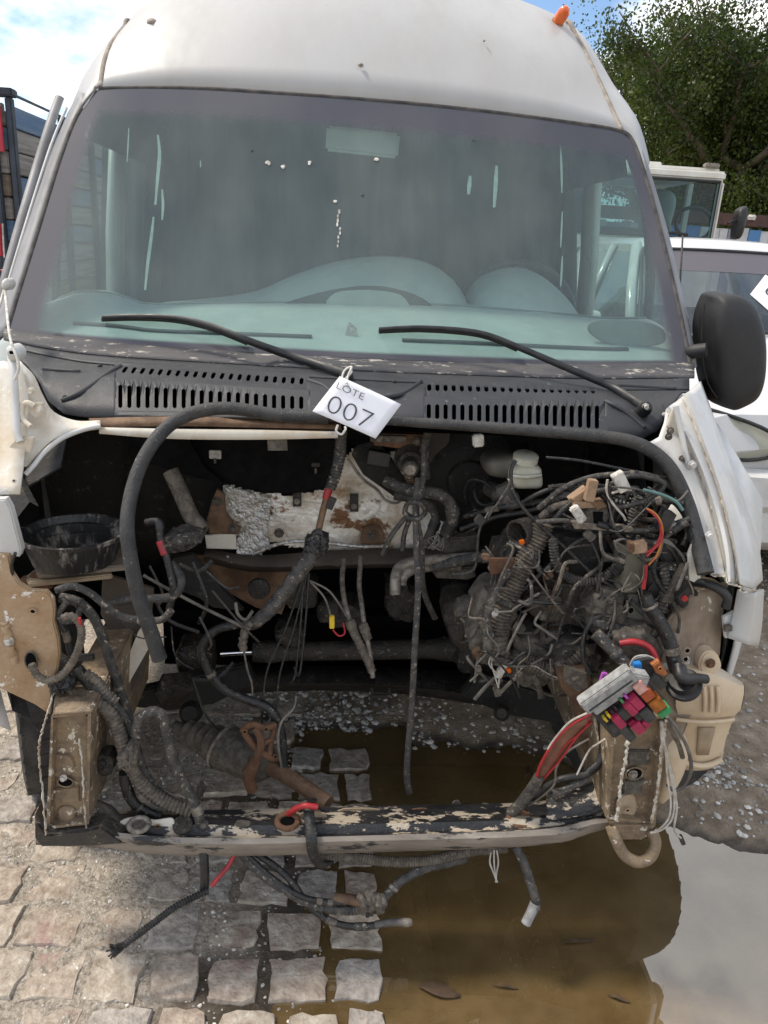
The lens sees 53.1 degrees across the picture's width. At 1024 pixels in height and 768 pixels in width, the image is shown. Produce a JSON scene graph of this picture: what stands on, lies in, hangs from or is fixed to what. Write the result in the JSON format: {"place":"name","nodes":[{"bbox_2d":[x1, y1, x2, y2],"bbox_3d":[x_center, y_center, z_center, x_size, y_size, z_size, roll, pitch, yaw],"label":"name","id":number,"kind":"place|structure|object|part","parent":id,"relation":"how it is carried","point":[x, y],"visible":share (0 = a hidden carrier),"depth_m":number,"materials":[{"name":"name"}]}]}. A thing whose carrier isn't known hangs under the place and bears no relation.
{"place":"outdoors","nodes":[
{"label":"outdoors","id":0,"kind":"place"},
{"bbox_2d":[0,639,384,1023],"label":"cobble paving","id":1,"kind":"structure","parent":0,"point":[174,978],"depth_m":1.86,"materials":[{"name":"stone"}]},
{"bbox_2d":[0,705,371,1023],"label":"grit","id":2,"kind":"object","parent":1,"relation":"on","point":[165,952],"visible":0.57,"depth_m":1.93,"materials":[{"name":"grey gravel"}]},
{"bbox_2d":[243,691,753,793],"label":"gravel","id":3,"kind":"structure","parent":1,"relation":"on","point":[340,720],"depth_m":2.72,"materials":[{"name":"grey gravel"}]},
{"bbox_2d":[0,550,767,1023],"bbox_3d":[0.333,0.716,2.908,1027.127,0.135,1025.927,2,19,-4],"label":"ground","id":4,"kind":"structure","parent":0,"point":[712,828],"depth_m":2.28,"materials":[{"name":"grey stone"}]},
{"bbox_2d":[0,224,4,339],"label":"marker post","id":5,"kind":"object","parent":4,"relation":"on","point":[2,251],"visible":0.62,"depth_m":3.87,"materials":[{"name":"red plastic"}]},
{"bbox_2d":[0,87,101,302],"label":"stake truck","id":6,"kind":"object","parent":4,"relation":"on","point":[21,131],"visible":0.27,"depth_m":4.83,"materials":[{"name":"metal"}]},
{"bbox_2d":[0,0,766,958],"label":"van","id":7,"kind":"object","parent":4,"relation":"on","point":[530,494],"visible":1,"depth_m":2.05,"materials":[{"name":"white metal"}]},
{"bbox_2d":[0,278,19,379],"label":"string","id":8,"kind":"object","parent":7,"relation":"attached to","point":[8,283],"visible":1,"depth_m":1.80,"materials":[{"name":"white plastic"}]},
{"bbox_2d":[27,546,124,586],"bbox_3d":[-0.733,0.111,1.834,0.221,0.030,0.218,-5,21,-22],"label":"board","id":9,"kind":"object","parent":7,"relation":"on","point":[45,579],"visible":0.38,"depth_m":1.75,"materials":[{"name":"brown wood"}]},
{"bbox_2d":[20,513,119,575],"bbox_3d":[-0.714,0.077,1.768,0.238,0.075,0.238,2,19,-4],"label":"bowl","id":10,"kind":"object","parent":9,"relation":"on","point":[72,544],"visible":0.91,"depth_m":1.78,"materials":[{"name":"black plastic"}]},
{"bbox_2d":[345,322,357,335],"bbox_3d":[-0.059,-0.482,2.088,0.102,0.065,0.002,2,19,-4],"label":"paper scrap","id":11,"kind":"object","parent":7,"relation":"on","point":[351,330],"visible":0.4,"depth_m":2.08,"materials":[{"name":"white paper"}]},
{"bbox_2d":[313,366,400,438],"bbox_3d":[-0.056,-0.229,1.627,0.141,0.136,0.135,12,21,25],"label":"lot card","id":12,"kind":"object","parent":7,"relation":"attached to","point":[353,405],"visible":1,"depth_m":1.63,"materials":[{"name":"white paper"}]},
{"bbox_2d":[272,720,767,1023],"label":"puddle","id":13,"kind":"object","parent":4,"relation":"on","point":[676,930],"depth_m":1.95,"materials":[{"name":"liquid"}]},
{"bbox_2d":[419,981,459,997],"bbox_3d":[0.127,1.092,1.753,0.095,0.011,0.035,5,19,4],"label":"dead leaf","id":14,"kind":"object","parent":13,"relation":"on","point":[439,989],"visible":1,"depth_m":1.75,"materials":[{"name":"brown plant"}]},
{"bbox_2d":[492,983,517,989],"bbox_3d":[0.280,1.095,1.772,0.060,0.011,0.010,2,19,-4],"label":"twig","id":15,"kind":"object","parent":13,"relation":"on","point":[504,985],"visible":1,"depth_m":1.77,"materials":[{"name":"brown wood"}]},
{"bbox_2d":[525,766,530,776],"bbox_3d":[0.471,0.849,2.518,0.020,0.011,0.060,7,19,9],"label":"dead leaf","id":16,"kind":"object","parent":13,"relation":"on","point":[527,770],"visible":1,"depth_m":2.51,"materials":[{"name":"brown plant"}]},
{"bbox_2d":[562,938,595,942],"bbox_3d":[0.482,1.062,1.901,0.090,0.011,0.012,1,19,-7],"label":"twig","id":17,"kind":"object","parent":13,"relation":"on","point":[579,940],"visible":1,"depth_m":1.90,"materials":[{"name":"brown wood"}]},
{"bbox_2d":[608,994,629,1002],"bbox_3d":[0.538,1.114,1.760,0.050,0.011,0.010,10,20,18],"label":"twig","id":18,"kind":"object","parent":13,"relation":"on","point":[619,997],"visible":1,"depth_m":1.76,"materials":[{"name":"brown wood"}]},
{"bbox_2d":[577,160,747,303],"bbox_3d":[2.392,-2.486,8.592,2.432,2.566,1.820,2,19,-4],"label":"truck","id":19,"kind":"object","parent":4,"relation":"on","point":[690,198],"visible":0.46,"depth_m":7.61,"materials":[{"name":"paint"}]},
{"bbox_2d":[563,0,767,164],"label":"broadleaf tree","id":20,"kind":"object","parent":4,"relation":"on","point":[648,144],"visible":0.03,"depth_m":16.19,"materials":[{"name":"green plant"}]},
{"bbox_2d":[577,235,767,549],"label":"pickup","id":21,"kind":"object","parent":4,"relation":"on","point":[735,267],"visible":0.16,"depth_m":4.70,"materials":[{"name":"white paint"}]},
{"bbox_3d":[1.445,-1.718,5.783,0.180,0.500,0.960,2,19,-4],"label":"door window","id":22,"kind":"part","parent":21,"relation":"part of","materials":[{"name":"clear glass"}]},
{"bbox_3d":[1.496,-1.419,4.925,0.185,0.500,0.820,2,19,-4],"label":"door window","id":23,"kind":"part","parent":21,"relation":"part of","materials":[{"name":"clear glass"}]},
{"bbox_2d":[750,275,767,309],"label":"lot card","id":24,"kind":"object","parent":21,"relation":"attached to","point":[759,293],"visible":1,"depth_m":4.62,"materials":[{"name":"white paper"}]},
{"bbox_2d":[593,0,767,229],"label":"broadleaf tree","id":25,"kind":"object","parent":4,"relation":"on","point":[716,93],"visible":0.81,"depth_m":12.99,"materials":[{"name":"green plant"}]},
{"bbox_2d":[670,87,767,231],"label":"broadleaf tree","id":26,"kind":"object","parent":4,"relation":"on","point":[729,207],"visible":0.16,"depth_m":13.62,"materials":[{"name":"green plant"}]},
{"bbox_2d":[0,0,767,140],"label":"sky","id":27,"kind":"structure","parent":0,"point":[47,47],"materials":[{"name":"white"}]},
{"bbox_2d":[669,551,767,837],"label":"gravel","id":28,"kind":"structure","parent":0,"point":[739,833],"depth_m":2.44,"materials":[{"name":"grey gravel"}]},
{"bbox_2d":[715,212,767,242],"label":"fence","id":29,"kind":"object","parent":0,"point":[759,221],"visible":0.09,"depth_m":12.51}
]}

